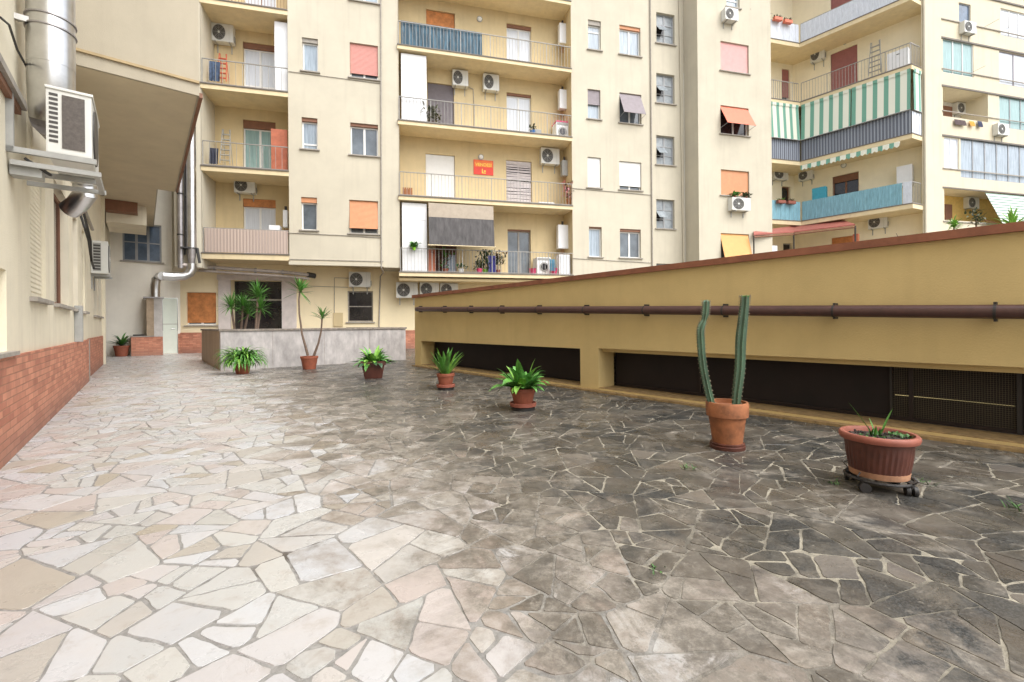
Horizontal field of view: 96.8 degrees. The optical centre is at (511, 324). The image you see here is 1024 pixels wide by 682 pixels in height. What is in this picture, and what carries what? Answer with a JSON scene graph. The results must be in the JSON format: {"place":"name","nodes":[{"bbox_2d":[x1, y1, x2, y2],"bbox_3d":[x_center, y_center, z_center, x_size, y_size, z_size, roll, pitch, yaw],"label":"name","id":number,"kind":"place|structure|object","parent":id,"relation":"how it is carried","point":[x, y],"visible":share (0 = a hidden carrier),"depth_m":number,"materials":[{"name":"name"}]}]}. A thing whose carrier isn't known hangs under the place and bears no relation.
{"place":"outdoors","nodes":[
{"label":"outdoors","id":0,"kind":"place"},
{"bbox_2d":[0,331,1023,681],"bbox_3d":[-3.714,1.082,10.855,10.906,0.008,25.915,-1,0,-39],"label":"paving","id":1,"kind":"structure","parent":0,"point":[936,635],"depth_m":2.22,"materials":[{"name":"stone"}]},
{"bbox_2d":[0,0,202,469],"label":"side building","id":2,"kind":"structure","parent":1,"relation":"on","point":[137,69],"depth_m":7.27,"materials":[{"name":"beige paint"}]},
{"bbox_2d":[29,180,53,304],"bbox_3d":[-5.081,-0.913,4.852,0.160,1.365,1.063,-1,0,-39],"label":"window","id":3,"kind":"structure","parent":2,"relation":"in","point":[35,245],"depth_m":4.92,"materials":[{"name":"beige paint"}]},
{"bbox_2d":[5,84,105,195],"bbox_3d":[-4.170,-1.649,4.213,0.580,0.790,0.820,-1,0,-39],"label":"air conditioner","id":4,"kind":"object","parent":2,"relation":"attached to","point":[71,152],"visible":0.99,"depth_m":3.96,"materials":[{"name":"grey plastic"}]},
{"bbox_2d":[14,0,97,217],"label":"ventilation duct","id":5,"kind":"object","parent":2,"relation":"attached to","point":[51,40],"visible":0.55,"depth_m":4.12,"materials":[{"name":"metal"}]},
{"bbox_2d":[54,194,74,309],"bbox_3d":[-6.259,-1.032,6.270,0.200,1.623,1.623,-1,0,-39],"label":"window","id":6,"kind":"structure","parent":2,"relation":"in","point":[57,280],"depth_m":6.65,"materials":[{"name":"beige glass"}]},
{"bbox_2d":[74,306,83,341],"bbox_3d":[-7.074,-0.014,7.428,0.099,0.588,0.150,-1,0,-39],"label":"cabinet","id":7,"kind":"object","parent":2,"relation":"attached to","point":[78,327],"visible":1,"depth_m":7.37,"materials":[{"name":"grey plastic"}]},
{"bbox_2d":[91,240,111,290],"bbox_3d":[-9.845,-1.381,10.922,0.345,1.107,1.084,0,0,-39],"label":"air conditioner","id":8,"kind":"object","parent":2,"relation":"attached to","point":[101,257],"visible":0.99,"depth_m":10.53,"materials":[{"name":"grey plastic"}]},
{"bbox_2d":[120,225,163,263],"bbox_3d":[-14.342,-3.155,17.649,1.337,1.512,0.190,-1,0,-39],"label":"window","id":9,"kind":"structure","parent":2,"relation":"in","point":[146,248],"depth_m":17.74,"materials":[{"name":"glass"}]},
{"bbox_2d":[163,298,176,352],"bbox_3d":[-13.675,0.044,18.197,0.454,2.191,0.085,-1,0,-39],"label":"door","id":10,"kind":"structure","parent":2,"relation":"in","point":[169,304],"depth_m":18.19,"materials":[{"name":"white metal"}]},
{"bbox_2d":[130,297,163,355],"bbox_3d":[-13.943,0.062,17.401,1.004,2.220,0.797,-1,0,-39],"label":"chimney base","id":11,"kind":"object","parent":1,"relation":"on","point":[150,343],"visible":0.96,"depth_m":17.22,"materials":[{"name":"brick"}]},
{"bbox_2d":[150,126,196,296],"bbox_3d":[-12.924,-9.436,16.830,2.271,16.804,1.046,-1,0,21],"label":"ventilation duct","id":12,"kind":"object","parent":11,"relation":"on","point":[191,242],"visible":0.68,"depth_m":16.69,"materials":[{"name":"metal"}]},
{"bbox_2d":[177,164,200,268],"bbox_3d":[-12.000,-9.955,16.810,0.710,15.781,0.420,-1,0,-39],"label":"ventilation duct","id":13,"kind":"object","parent":12,"relation":"attached to","point":[180,234],"visible":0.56,"depth_m":16.61,"materials":[{"name":"silver metal"}]},
{"bbox_2d":[216,291,255,328],"bbox_3d":[-7.491,0.080,12.490,1.167,2.072,0.797,0,0,-39],"label":"yucca","id":14,"kind":"object","parent":1,"relation":"on","point":[230,302],"visible":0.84,"depth_m":12.43,"materials":[{"name":"plant"}]},
{"bbox_2d":[212,345,267,373],"bbox_3d":[-6.074,0.789,10.237,1.148,0.629,1.127,-1,0,0],"label":"spider plant","id":15,"kind":"object","parent":1,"relation":"on","point":[242,359],"visible":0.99,"depth_m":10.04,"materials":[{"name":"green plant"}]},
{"bbox_2d":[243,279,274,328],"bbox_3d":[-6.766,-0.085,12.124,0.990,2.388,0.924,-1,0,0],"label":"yucca","id":16,"kind":"object","parent":1,"relation":"on","point":[258,292],"visible":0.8,"depth_m":12.11,"materials":[{"name":"plant"}]},
{"bbox_2d":[200,327,406,370],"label":"parapet","id":17,"kind":"structure","parent":1,"relation":"on","point":[284,347],"depth_m":12.30,"materials":[{"name":"concrete"}]},
{"bbox_2d":[283,275,329,369],"bbox_3d":[-4.980,-0.076,11.135,1.232,2.339,0.753,-1,0,0],"label":"yucca","id":18,"kind":"object","parent":1,"relation":"on","point":[308,362],"visible":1,"depth_m":11.12,"materials":[{"name":"plant"}]},
{"bbox_2d":[348,345,399,378],"bbox_3d":[-2.826,0.747,9.194,0.865,0.656,0.842,0,0,38],"label":"potted plant","id":19,"kind":"object","parent":1,"relation":"on","point":[371,364],"visible":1,"depth_m":9.02,"materials":[{"name":"green plant"}]},
{"bbox_2d":[430,348,463,390],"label":"potted plant","id":20,"kind":"object","parent":1,"relation":"on","point":[446,367],"visible":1,"depth_m":7.30,"materials":[{"name":"green plant"}]},
{"bbox_2d":[489,359,548,411],"bbox_3d":[0.071,0.729,5.577,0.715,0.640,0.799,0,0,-19],"label":"potted plant","id":21,"kind":"object","parent":1,"relation":"on","point":[521,383],"visible":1,"depth_m":5.49,"materials":[{"name":"green plant"}]},
{"bbox_2d":[172,0,942,352],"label":"apartment building","id":22,"kind":"structure","parent":1,"relation":"on","point":[742,74],"depth_m":21.18,"materials":[{"name":"beige paint"}]},
{"bbox_2d":[184,292,217,325],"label":"window","id":23,"kind":"structure","parent":22,"relation":"in","point":[201,307],"depth_m":18.61,"materials":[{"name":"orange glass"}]},
{"bbox_2d":[211,22,235,54],"bbox_3d":[-11.796,-11.716,18.624,0.807,1.058,0.345,-1,0,-14],"label":"air conditioner","id":24,"kind":"object","parent":22,"relation":"attached to","point":[223,34],"visible":1,"depth_m":18.52,"materials":[{"name":"grey plastic"}]},
{"bbox_2d":[234,181,256,201],"bbox_3d":[-11.010,-5.584,18.813,0.805,0.876,0.345,-1,0,-14],"label":"air conditioner","id":25,"kind":"object","parent":22,"relation":"attached to","point":[246,188],"visible":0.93,"depth_m":18.70,"materials":[{"name":"grey plastic"}]},
{"bbox_2d":[204,228,287,253],"bbox_3d":[-10.295,-3.242,17.671,2.902,0.910,0.020,-1,0,-14],"label":"privacy screen","id":26,"kind":"object","parent":22,"relation":"on","point":[250,241],"visible":1,"depth_m":17.66,"materials":[{"name":"fabric"}]},
{"bbox_2d":[182,263,315,279],"bbox_3d":[-10.353,-2.086,18.181,4.584,0.543,1.134,0,0,-29],"label":"pipe","id":27,"kind":"object","parent":22,"relation":"attached to","point":[282,272],"visible":0.94,"depth_m":18.20,"materials":[{"name":"beige metal"}]},
{"bbox_2d":[243,42,274,88],"bbox_3d":[-10.634,-10.509,19.221,1.240,2.589,0.140,-1,0,-14],"label":"french window","id":28,"kind":"structure","parent":22,"relation":"in","point":[260,54],"depth_m":19.23,"materials":[{"name":"white glass"}]},
{"bbox_2d":[243,199,275,253],"bbox_3d":[-10.624,-4.011,19.209,1.238,2.509,0.140,-1,0,-14],"label":"french window","id":29,"kind":"structure","parent":22,"relation":"in","point":[258,214],"depth_m":19.21,"materials":[{"name":"white glass"}]},
{"bbox_2d":[243,120,275,168],"bbox_3d":[-10.632,-7.313,19.215,1.239,2.478,0.140,-1,0,-14],"label":"french window","id":30,"kind":"structure","parent":22,"relation":"in","point":[255,132],"depth_m":19.21,"materials":[{"name":"white glass"}]},
{"bbox_2d":[271,129,287,169],"bbox_3d":[-9.324,-6.948,18.234,0.599,1.749,0.050,-1,0,-14],"label":"folding screen","id":31,"kind":"object","parent":22,"relation":"on","point":[279,137],"visible":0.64,"depth_m":18.21,"materials":[{"name":"orange wood"}]},
{"bbox_2d":[274,21,287,90],"bbox_3d":[-9.311,-10.674,18.467,0.494,2.940,0.463,-1,0,-14],"label":"locker","id":32,"kind":"object","parent":22,"relation":"on","point":[281,41],"visible":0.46,"depth_m":18.24,"materials":[{"name":"white paint"}]},
{"bbox_2d":[299,197,318,231],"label":"window","id":33,"kind":"structure","parent":22,"relation":"in","point":[309,205],"depth_m":18.35,"materials":[{"name":"grey glass"}]},
{"bbox_2d":[299,118,319,150],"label":"window","id":34,"kind":"structure","parent":22,"relation":"in","point":[309,126],"depth_m":18.36,"materials":[{"name":"white glass"}]},
{"bbox_2d":[300,38,319,73],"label":"window","id":35,"kind":"structure","parent":22,"relation":"in","point":[310,46],"depth_m":18.38,"materials":[{"name":"white glass"}]},
{"bbox_2d":[349,272,370,293],"bbox_3d":[-6.646,-1.822,19.931,0.924,0.957,0.345,-1,0,-14],"label":"air conditioner","id":36,"kind":"object","parent":22,"relation":"attached to","point":[359,279],"visible":1,"depth_m":19.80,"materials":[{"name":"grey plastic"}]},
{"bbox_2d":[346,291,374,322],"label":"window","id":37,"kind":"structure","parent":22,"relation":"in","point":[360,303],"depth_m":20.21,"materials":[{"name":"black glass"}]},
{"bbox_2d":[347,200,379,234],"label":"window","id":38,"kind":"structure","parent":22,"relation":"in","point":[363,214],"depth_m":18.75,"materials":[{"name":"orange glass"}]},
{"bbox_2d":[348,43,379,81],"bbox_3d":[-6.117,-10.835,18.818,1.269,1.475,0.260,-1,0,-14],"label":"window","id":39,"kind":"structure","parent":22,"relation":"in","point":[363,58],"depth_m":18.82,"materials":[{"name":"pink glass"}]},
{"bbox_2d":[348,123,379,157],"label":"window","id":40,"kind":"structure","parent":22,"relation":"in","point":[364,137],"depth_m":18.88,"materials":[{"name":"grey glass"}]},
{"bbox_2d":[378,0,383,326],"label":"downpipe","id":41,"kind":"object","parent":22,"relation":"attached to","point":[380,141],"visible":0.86,"depth_m":18.86,"materials":[{"name":"beige metal"}]},
{"bbox_2d":[396,282,417,304],"bbox_3d":[-4.645,-1.370,20.188,0.960,0.999,0.345,-1,0,-14],"label":"air conditioner","id":42,"kind":"object","parent":22,"relation":"attached to","point":[406,289],"visible":0.99,"depth_m":20.05,"materials":[{"name":"grey plastic"}]},
{"bbox_2d":[401,53,426,120],"bbox_3d":[-4.237,-10.041,19.614,1.056,2.934,0.515,-1,0,-14],"label":"locker","id":43,"kind":"object","parent":22,"relation":"on","point":[413,76],"visible":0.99,"depth_m":19.36,"materials":[{"name":"metal"}]},
{"bbox_2d":[402,202,426,271],"bbox_3d":[-4.209,-3.692,19.607,1.037,2.969,0.515,-1,0,-14],"label":"locker","id":44,"kind":"object","parent":22,"relation":"on","point":[414,222],"visible":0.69,"depth_m":19.36,"materials":[{"name":"white paint"}]},
{"bbox_2d":[426,10,453,27],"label":"french window","id":45,"kind":"structure","parent":22,"relation":"in","point":[432,18],"depth_m":20.72,"materials":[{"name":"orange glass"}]},
{"bbox_2d":[426,154,454,196],"bbox_3d":[-3.264,-6.596,20.715,1.292,2.231,0.023,-1,0,-14],"label":"french window","id":46,"kind":"structure","parent":22,"relation":"in","point":[435,164],"depth_m":20.71,"materials":[{"name":"white glass"}]},
{"bbox_2d":[427,83,453,123],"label":"french window","id":47,"kind":"structure","parent":22,"relation":"in","point":[435,91],"depth_m":20.74,"materials":[{"name":"grey glass"}]},
{"bbox_2d":[401,20,481,54],"bbox_3d":[-3.008,-12.323,19.623,3.482,1.070,0.052,-1,0,-15],"label":"tarpaulin","id":48,"kind":"object","parent":22,"relation":"on","point":[416,36],"visible":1,"depth_m":19.59,"materials":[{"name":"fabric"}]},
{"bbox_2d":[452,69,468,95],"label":"air conditioner","id":49,"kind":"object","parent":22,"relation":"attached to","point":[459,79],"visible":1,"depth_m":20.59,"materials":[{"name":"grey plastic"}]},
{"bbox_2d":[428,203,495,249],"bbox_3d":[-2.151,-4.223,19.576,2.916,1.943,0.274,-1,0,-14],"label":"awning","id":50,"kind":"object","parent":22,"relation":"attached to","point":[461,225],"visible":1,"depth_m":19.57,"materials":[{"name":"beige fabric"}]},
{"bbox_2d":[474,159,492,175],"bbox_3d":[-1.323,-7.293,21.117,0.924,0.677,0.040,-1,0,-14],"label":"sign","id":51,"kind":"object","parent":22,"relation":"attached to","point":[483,167],"visible":1,"depth_m":21.11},
{"bbox_2d":[482,73,498,100],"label":"air conditioner","id":52,"kind":"object","parent":22,"relation":"attached to","point":[490,83],"visible":1,"depth_m":20.95,"materials":[{"name":"grey plastic"}]},
{"bbox_2d":[507,229,529,273],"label":"french window","id":53,"kind":"structure","parent":22,"relation":"in","point":[518,240],"depth_m":21.71,"materials":[{"name":"grey glass"}]},
{"bbox_2d":[506,161,530,201],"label":"french window","id":54,"kind":"structure","parent":22,"relation":"in","point":[515,170],"depth_m":21.64,"materials":[{"name":"white glass"}]},
{"bbox_2d":[507,93,530,131],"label":"french window","id":55,"kind":"structure","parent":22,"relation":"in","point":[514,101],"depth_m":21.71,"materials":[{"name":"white glass"}]},
{"bbox_2d":[507,24,530,61],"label":"french window","id":56,"kind":"structure","parent":22,"relation":"in","point":[513,31],"depth_m":21.72,"materials":[{"name":"white glass"}]},
{"bbox_2d":[539,147,559,173],"bbox_3d":[1.817,-7.855,21.777,0.956,1.107,0.345,-1,0,-14],"label":"air conditioner","id":57,"kind":"object","parent":22,"relation":"attached to","point":[549,156],"visible":1,"depth_m":21.66,"materials":[{"name":"grey plastic"}]},
{"bbox_2d":[556,221,567,252],"bbox_3d":[2.407,-4.082,21.646,0.527,1.648,0.267,-1,0,-14],"label":"boiler","id":58,"kind":"object","parent":22,"relation":"attached to","point":[562,236],"visible":0.9,"depth_m":21.53,"materials":[{"name":"white paint"}]},
{"bbox_2d":[586,90,602,120],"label":"window","id":59,"kind":"structure","parent":22,"relation":"in","point":[593,96],"depth_m":21.44,"materials":[{"name":"white glass"}]},
{"bbox_2d":[586,158,602,188],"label":"window","id":60,"kind":"structure","parent":22,"relation":"in","point":[593,163],"depth_m":21.39,"materials":[{"name":"white plastic"}]},
{"bbox_2d":[587,20,602,51],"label":"window","id":61,"kind":"structure","parent":22,"relation":"in","point":[593,26],"depth_m":21.48,"materials":[{"name":"white glass"}]},
{"bbox_2d":[588,227,603,257],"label":"window","id":62,"kind":"structure","parent":22,"relation":"in","point":[594,232],"depth_m":21.48,"materials":[{"name":"white glass"}]},
{"bbox_2d":[618,25,642,57],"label":"window","id":63,"kind":"structure","parent":22,"relation":"in","point":[629,36],"depth_m":21.93,"materials":[{"name":"white glass"}]},
{"bbox_2d":[618,162,643,191],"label":"window","id":64,"kind":"structure","parent":22,"relation":"in","point":[630,175],"depth_m":21.87,"materials":[{"name":"white plastic"}]},
{"bbox_2d":[619,229,642,258],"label":"window","id":65,"kind":"structure","parent":22,"relation":"in","point":[629,238],"depth_m":21.92,"materials":[{"name":"clear glass"}]},
{"bbox_2d":[618,93,645,125],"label":"window","id":66,"kind":"structure","parent":22,"relation":"in","point":[631,106],"depth_m":21.76,"materials":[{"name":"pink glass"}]},
{"bbox_2d":[650,0,652,265],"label":"downpipe","id":67,"kind":"object","parent":22,"relation":"attached to","point":[651,135],"visible":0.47,"depth_m":22.00,"materials":[{"name":"grey metal"}]},
{"bbox_2d":[655,14,676,46],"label":"stair window","id":68,"kind":"structure","parent":22,"relation":"in","point":[664,24],"depth_m":22.42,"materials":[{"name":"grey glass"}]},
{"bbox_2d":[655,74,676,105],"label":"stair window","id":69,"kind":"structure","parent":22,"relation":"in","point":[664,84],"depth_m":22.41,"materials":[{"name":"grey glass"}]},
{"bbox_2d":[655,136,676,166],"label":"stair window","id":70,"kind":"structure","parent":22,"relation":"in","point":[664,145],"depth_m":22.41,"materials":[{"name":"grey glass"}]},
{"bbox_2d":[655,200,676,229],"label":"stair window","id":71,"kind":"structure","parent":22,"relation":"in","point":[664,208],"depth_m":22.40,"materials":[{"name":"glass"}]},
{"bbox_2d":[679,0,684,261],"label":"downpipe","id":72,"kind":"object","parent":22,"relation":"attached to","point":[681,131],"visible":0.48,"depth_m":22.40,"materials":[{"name":"metal"}]},
{"bbox_2d":[721,7,737,29],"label":"air conditioner","id":73,"kind":"object","parent":22,"relation":"attached to","point":[729,15],"visible":1,"depth_m":21.67,"materials":[{"name":"grey plastic"}]},
{"bbox_2d":[719,42,750,74],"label":"window","id":74,"kind":"structure","parent":22,"relation":"in","point":[734,58],"depth_m":22.09,"materials":[{"name":"pink plastic"}]},
{"bbox_2d":[720,170,751,197],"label":"window","id":75,"kind":"structure","parent":22,"relation":"in","point":[731,181],"depth_m":22.07,"materials":[{"name":"orange plastic"}]},
{"bbox_2d":[721,234,751,257],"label":"window","id":76,"kind":"structure","parent":22,"relation":"in","point":[731,244],"depth_m":21.94,"materials":[{"name":"yellow fabric"}]},
{"bbox_2d":[719,106,755,137],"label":"window","id":77,"kind":"structure","parent":22,"relation":"in","point":[734,121],"depth_m":22.02,"materials":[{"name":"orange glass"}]},
{"bbox_2d":[728,197,750,217],"bbox_3d":[10.964,-5.631,21.881,1.079,0.892,0.345,-1,0,-14],"label":"air conditioner","id":78,"kind":"object","parent":22,"relation":"attached to","point":[738,204],"visible":1,"depth_m":21.77,"materials":[{"name":"grey plastic"}]},
{"bbox_2d":[771,20,798,41],"bbox_3d":[13.950,-15.527,23.955,2.816,0.950,0.020,-1,0,-14],"label":"privacy screen","id":79,"kind":"object","parent":22,"relation":"on","point":[780,30],"visible":0.59,"depth_m":24.07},
{"bbox_2d":[771,101,799,140],"bbox_3d":[13.972,-10.712,23.853,2.706,1.920,0.132,-1,0,-14],"label":"striped blind","id":80,"kind":"object","parent":22,"relation":"attached to","point":[784,120],"visible":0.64,"depth_m":23.96,"materials":[{"name":"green fabric"}]},
{"bbox_2d":[771,138,799,160],"bbox_3d":[14.004,-9.268,23.955,2.816,1.050,0.020,-1,0,-14],"label":"privacy screen","id":81,"kind":"object","parent":22,"relation":"on","point":[791,148],"visible":0.64,"depth_m":24.07,"materials":[{"name":"fabric"}]},
{"bbox_2d":[772,200,799,220],"bbox_3d":[14.032,-6.043,23.955,2.816,1.000,0.020,-1,0,-14],"label":"privacy screen","id":82,"kind":"object","parent":22,"relation":"on","point":[785,211],"visible":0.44,"depth_m":24.06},
{"bbox_2d":[801,88,850,140],"bbox_3d":[16.057,-10.730,23.341,0.152,1.920,2.174,-1,0,-39],"label":"striped blind","id":83,"kind":"object","parent":22,"relation":"attached to","point":[827,114],"visible":1,"depth_m":23.29,"materials":[{"name":"green fabric"}]},
{"bbox_2d":[831,45,857,89],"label":"french window","id":84,"kind":"structure","parent":22,"relation":"in","point":[848,56],"depth_m":24.17,"materials":[{"name":"red wood"}]},
{"bbox_2d":[833,172,858,211],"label":"french window","id":85,"kind":"structure","parent":22,"relation":"in","point":[848,183],"depth_m":24.16,"materials":[{"name":"brown glass"}]},
{"bbox_2d":[801,0,895,41],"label":"privacy screen","id":86,"kind":"object","parent":22,"relation":"on","point":[842,14],"visible":1,"depth_m":22.93,"materials":[{"name":"fabric"}]},
{"bbox_2d":[800,141,899,169],"bbox_3d":[16.636,-8.285,22.559,0.353,0.300,4.051,-1,0,-39],"label":"awning","id":87,"kind":"object","parent":22,"relation":"attached to","point":[856,154],"visible":1,"depth_m":22.29,"materials":[{"name":"white fabric"}]},
{"bbox_2d":[802,183,901,219],"bbox_3d":[16.777,-6.067,22.670,0.020,1.000,4.111,-1,0,-39],"label":"privacy screen","id":88,"kind":"object","parent":22,"relation":"on","point":[880,197],"visible":1,"depth_m":22.51,"materials":[{"name":"fabric"}]},
{"bbox_2d":[802,110,910,159],"bbox_3d":[16.858,-9.293,22.535,0.020,1.050,4.458,-1,0,-39],"label":"privacy screen","id":89,"kind":"object","parent":22,"relation":"on","point":[864,133],"visible":1,"depth_m":22.33,"materials":[{"name":"fabric"}]},
{"bbox_2d":[851,68,910,125],"bbox_3d":[17.468,-10.743,21.602,0.152,1.920,2.224,-1,0,-39],"label":"striped blind","id":90,"kind":"object","parent":22,"relation":"attached to","point":[889,95],"visible":1,"depth_m":21.55,"materials":[{"name":"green fabric"}]},
{"bbox_2d":[887,47,909,70],"bbox_3d":[18.364,-12.396,21.578,0.605,0.990,0.778,-1,0,-39],"label":"storage box","id":91,"kind":"object","parent":22,"relation":"on","point":[904,56],"visible":0.51,"depth_m":21.36,"materials":[{"name":"white paint"}]},
{"bbox_2d":[896,164,913,186],"bbox_3d":[19.062,-7.203,22.045,0.397,0.954,0.594,-1,0,-39],"label":"cabinet","id":92,"kind":"object","parent":22,"relation":"attached to","point":[904,173],"visible":0.68,"depth_m":21.89,"materials":[{"name":"white paint"}]},
{"bbox_2d":[913,68,921,112],"bbox_3d":[18.642,-10.753,20.904,0.640,1.920,0.052,-1,0,-25],"label":"striped blind","id":93,"kind":"object","parent":22,"relation":"attached to","point":[917,73],"visible":1,"depth_m":20.90,"materials":[{"name":"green fabric"}]},
{"bbox_2d":[922,0,926,232],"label":"downpipe","id":94,"kind":"object","parent":22,"relation":"attached to","point":[924,121],"visible":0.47,"depth_m":21.07,"materials":[{"name":"metal"}]},
{"bbox_2d":[412,221,1023,452],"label":"garage building","id":95,"kind":"structure","parent":1,"relation":"on","point":[956,373],"depth_m":4.96,"materials":[{"name":"paint"}]},
{"bbox_2d":[415,302,1023,321],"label":"drain pipe","id":96,"kind":"object","parent":95,"relation":"attached to","point":[995,311],"visible":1,"depth_m":4.73,"materials":[{"name":"brown metal"}]},
{"bbox_2d":[696,295,750,451],"bbox_3d":[1.783,0.392,3.821,0.368,1.284,0.351,0,0,42],"label":"cactus","id":97,"kind":"object","parent":1,"relation":"on","point":[727,419],"visible":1,"depth_m":3.79,"materials":[{"name":"plant"}]},
{"bbox_2d":[753,220,855,253],"bbox_3d":[14.386,-2.248,23.235,5.427,6.344,2.937,-1,0,0],"label":"canopy","id":98,"kind":"object","parent":1,"relation":"on","point":[810,227],"visible":0.59,"depth_m":22.80,"materials":[{"name":"red metal"}]},
{"bbox_2d":[843,460,919,496],"bbox_3d":[2.319,0.968,2.877,0.366,0.123,0.366,-1,0,19],"label":"pot trolley","id":99,"kind":"object","parent":1,"relation":"on","point":[909,487],"visible":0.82,"depth_m":2.77,"materials":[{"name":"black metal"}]},
{"bbox_2d":[838,403,921,481],"bbox_3d":[2.317,0.719,2.877,0.412,0.457,0.412,-1,0,0],"label":"potted plant","id":100,"kind":"object","parent":99,"relation":"on","point":[883,453],"visible":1,"depth_m":2.77,"materials":[{"name":"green plant"}]},
{"bbox_2d":[941,0,1023,230],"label":"apartment building","id":101,"kind":"structure","parent":1,"relation":"on","point":[982,71],"depth_m":30.01,"materials":[{"name":"white paint"}]},
{"bbox_2d":[944,137,957,168],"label":"window","id":102,"kind":"structure","parent":101,"relation":"in","point":[950,144],"depth_m":29.16,"materials":[{"name":"white glass"}]},
{"bbox_2d":[943,39,972,76],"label":"window","id":103,"kind":"structure","parent":101,"relation":"in","point":[958,56],"depth_m":29.35,"materials":[{"name":"green glass"}]},
{"bbox_2d":[960,138,1023,183],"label":"window","id":104,"kind":"structure","parent":101,"relation":"in","point":[982,156],"depth_m":30.13,"materials":[{"name":"glass"}]},
{"bbox_2d":[984,193,1023,222],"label":"awning","id":105,"kind":"object","parent":101,"relation":"attached to","point":[1001,203],"visible":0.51,"depth_m":29.77,"materials":[{"name":"fabric"}]},
{"bbox_2d":[999,51,1023,87],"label":"window","id":106,"kind":"structure","parent":101,"relation":"in","point":[1011,66],"depth_m":30.60,"materials":[{"name":"white glass"}]},
{"bbox_2d":[999,96,1023,130],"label":"window","id":107,"kind":"structure","parent":101,"relation":"in","point":[1009,108],"depth_m":30.62,"materials":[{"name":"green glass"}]},
{"bbox_2d":[1001,9,1023,39],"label":"window","id":108,"kind":"structure","parent":101,"relation":"in","point":[1008,18],"depth_m":30.67,"materials":[{"name":"white glass"}]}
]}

